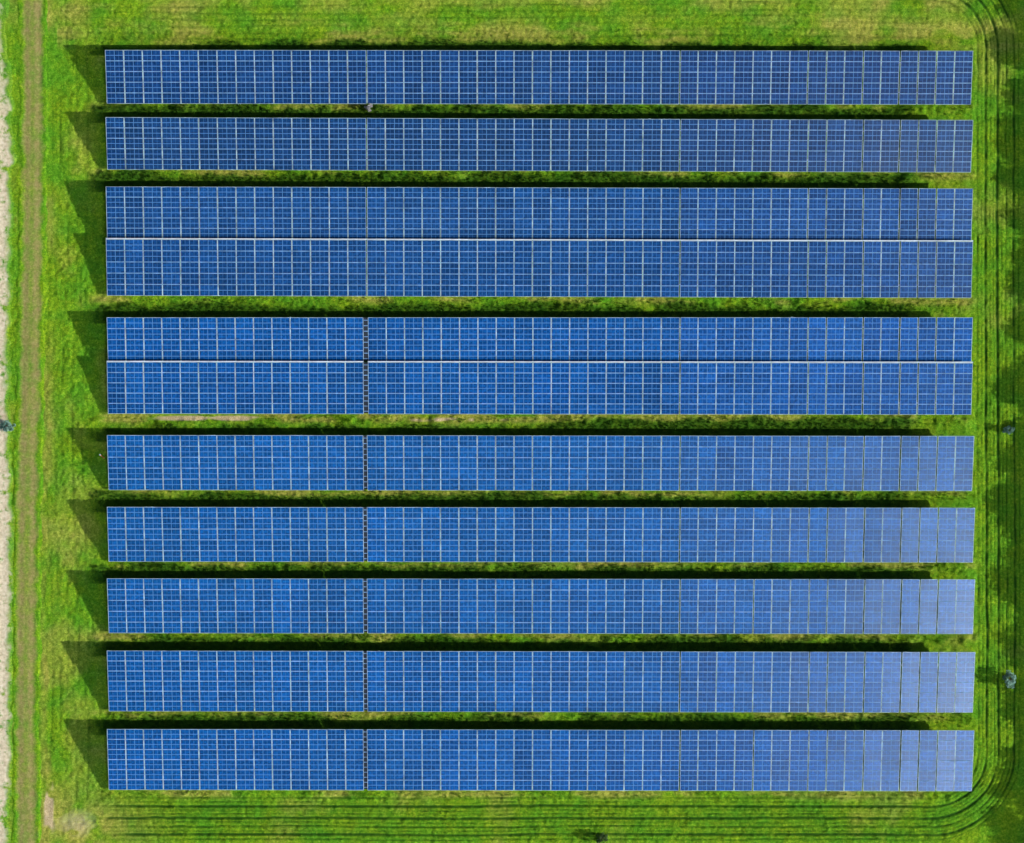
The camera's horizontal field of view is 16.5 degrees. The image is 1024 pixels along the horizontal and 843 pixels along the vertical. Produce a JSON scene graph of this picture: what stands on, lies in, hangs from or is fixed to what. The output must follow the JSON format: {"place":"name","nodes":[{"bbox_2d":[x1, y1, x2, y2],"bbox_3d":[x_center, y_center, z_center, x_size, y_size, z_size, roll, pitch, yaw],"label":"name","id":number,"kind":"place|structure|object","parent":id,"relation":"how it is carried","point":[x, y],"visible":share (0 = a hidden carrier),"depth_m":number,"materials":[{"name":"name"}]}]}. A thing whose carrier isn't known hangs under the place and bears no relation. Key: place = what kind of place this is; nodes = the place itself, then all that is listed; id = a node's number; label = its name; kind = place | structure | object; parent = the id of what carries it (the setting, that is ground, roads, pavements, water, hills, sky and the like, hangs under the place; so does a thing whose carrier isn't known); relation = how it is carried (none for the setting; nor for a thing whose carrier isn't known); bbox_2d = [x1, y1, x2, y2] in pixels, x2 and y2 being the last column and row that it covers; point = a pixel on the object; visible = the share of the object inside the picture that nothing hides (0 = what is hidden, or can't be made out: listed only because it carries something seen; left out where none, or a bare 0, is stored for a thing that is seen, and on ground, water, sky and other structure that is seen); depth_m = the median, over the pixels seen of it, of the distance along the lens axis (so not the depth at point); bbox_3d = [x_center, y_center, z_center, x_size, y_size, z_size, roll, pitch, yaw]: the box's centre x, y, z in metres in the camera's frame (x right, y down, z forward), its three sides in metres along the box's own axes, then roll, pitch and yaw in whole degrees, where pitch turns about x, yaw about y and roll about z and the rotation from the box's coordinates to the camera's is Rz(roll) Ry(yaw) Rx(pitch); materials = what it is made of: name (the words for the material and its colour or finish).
{"place":"outdoors","nodes":[
{"label":"outdoors","id":0,"kind":"place"},
{"bbox_2d":[0,0,17,842],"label":"gravel path","id":1,"kind":"structure","parent":0,"point":[8,158],"depth_m":319.97,"materials":[{"name":"beige gravel"}]},
{"bbox_2d":[10,0,48,842],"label":"dirt track","id":2,"kind":"structure","parent":0,"point":[32,137],"depth_m":319.95,"materials":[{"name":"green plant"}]},
{"bbox_2d":[5,0,1023,842],"bbox_3d":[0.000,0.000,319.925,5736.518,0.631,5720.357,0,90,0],"label":"ground","id":3,"kind":"structure","parent":0,"point":[77,196],"depth_m":319.99,"materials":[{"name":"green plant"}]},
{"bbox_2d":[0,420,15,431],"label":"shrub","id":4,"kind":"object","parent":3,"relation":"on","point":[10,426],"visible":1,"depth_m":319.10,"materials":[{"name":"green plant"}]},
{"bbox_2d":[107,729,366,789],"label":"solar array","id":5,"kind":"object","parent":3,"relation":"on","point":[314,760],"visible":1,"depth_m":318.80,"materials":[{"name":"blue glass"}]},
{"bbox_2d":[107,507,366,561],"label":"solar array","id":6,"kind":"object","parent":3,"relation":"on","point":[261,529],"visible":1,"depth_m":318.84,"materials":[{"name":"blue glass"}]},
{"bbox_2d":[107,435,366,489],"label":"solar array","id":7,"kind":"object","parent":3,"relation":"on","point":[317,464],"visible":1,"depth_m":318.85,"materials":[{"name":"blue glass"}]},
{"bbox_2d":[107,578,366,632],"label":"solar array","id":8,"kind":"object","parent":3,"relation":"on","point":[306,612],"visible":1,"depth_m":318.84,"materials":[{"name":"blue glass"}]},
{"bbox_2d":[107,651,367,711],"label":"solar array","id":9,"kind":"object","parent":3,"relation":"on","point":[303,690],"visible":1,"depth_m":318.76,"materials":[{"name":"blue glass"}]},
{"bbox_2d":[107,361,367,413],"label":"solar array","id":10,"kind":"object","parent":3,"relation":"on","point":[270,381],"visible":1,"depth_m":319.09,"materials":[{"name":"blue glass"}]},
{"bbox_2d":[107,317,367,360],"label":"solar array","id":11,"kind":"object","parent":3,"relation":"on","point":[267,338],"visible":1,"depth_m":318.63,"materials":[{"name":"blue glass"}]},
{"bbox_2d":[364,103,371,111],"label":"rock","id":12,"kind":"object","parent":3,"relation":"on","point":[369,106],"visible":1,"depth_m":319.43,"materials":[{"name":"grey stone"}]},
{"bbox_2d":[105,50,972,104],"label":"solar array","id":13,"kind":"object","parent":3,"relation":"on","point":[506,75],"visible":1,"depth_m":318.85,"materials":[{"name":"blue glass"}]},
{"bbox_2d":[106,238,972,297],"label":"solar array","id":14,"kind":"object","parent":3,"relation":"on","point":[504,267],"visible":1,"depth_m":319.09,"materials":[{"name":"blue glass"}]},
{"bbox_2d":[106,117,972,171],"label":"solar array","id":15,"kind":"object","parent":3,"relation":"on","point":[417,140],"visible":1,"depth_m":318.85,"materials":[{"name":"blue glass"}]},
{"bbox_2d":[106,187,972,239],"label":"solar array","id":16,"kind":"object","parent":3,"relation":"on","point":[651,213],"visible":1,"depth_m":318.60,"materials":[{"name":"blue glass"}]},
{"bbox_2d":[596,832,607,842],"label":"shrub","id":17,"kind":"object","parent":3,"relation":"on","point":[602,837],"visible":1,"depth_m":319.13,"materials":[{"name":"green plant"}]},
{"bbox_2d":[367,729,973,790],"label":"solar array","id":18,"kind":"object","parent":3,"relation":"on","point":[503,758],"visible":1,"depth_m":318.80,"materials":[{"name":"blue glass"}]},
{"bbox_2d":[367,435,973,490],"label":"solar array","id":19,"kind":"object","parent":3,"relation":"on","point":[558,461],"visible":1,"depth_m":318.86,"materials":[{"name":"blue glass"}]},
{"bbox_2d":[368,361,972,414],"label":"solar array","id":20,"kind":"object","parent":3,"relation":"on","point":[431,387],"visible":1,"depth_m":319.09,"materials":[{"name":"blue glass"}]},
{"bbox_2d":[368,317,972,361],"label":"solar array","id":21,"kind":"object","parent":3,"relation":"on","point":[547,338],"visible":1,"depth_m":318.63,"materials":[{"name":"blue glass"}]},
{"bbox_2d":[367,651,974,712],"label":"solar array","id":22,"kind":"object","parent":3,"relation":"on","point":[559,685],"visible":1,"depth_m":318.76,"materials":[{"name":"blue glass"}]},
{"bbox_2d":[367,579,974,633],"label":"solar array","id":23,"kind":"object","parent":3,"relation":"on","point":[559,606],"visible":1,"depth_m":318.84,"materials":[{"name":"blue glass"}]},
{"bbox_2d":[367,507,974,562],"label":"solar array","id":24,"kind":"object","parent":3,"relation":"on","point":[560,533],"visible":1,"depth_m":318.85,"materials":[{"name":"blue glass"}]},
{"bbox_2d":[1002,426,1014,433],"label":"young tree","id":25,"kind":"object","parent":3,"relation":"on","point":[1007,428],"visible":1,"depth_m":319.33,"materials":[{"name":"green plant"}]},
{"bbox_2d":[1002,670,1016,688],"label":"young tree","id":26,"kind":"object","parent":3,"relation":"on","point":[1009,682],"visible":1,"depth_m":319.07,"materials":[{"name":"green plant"}]}
]}

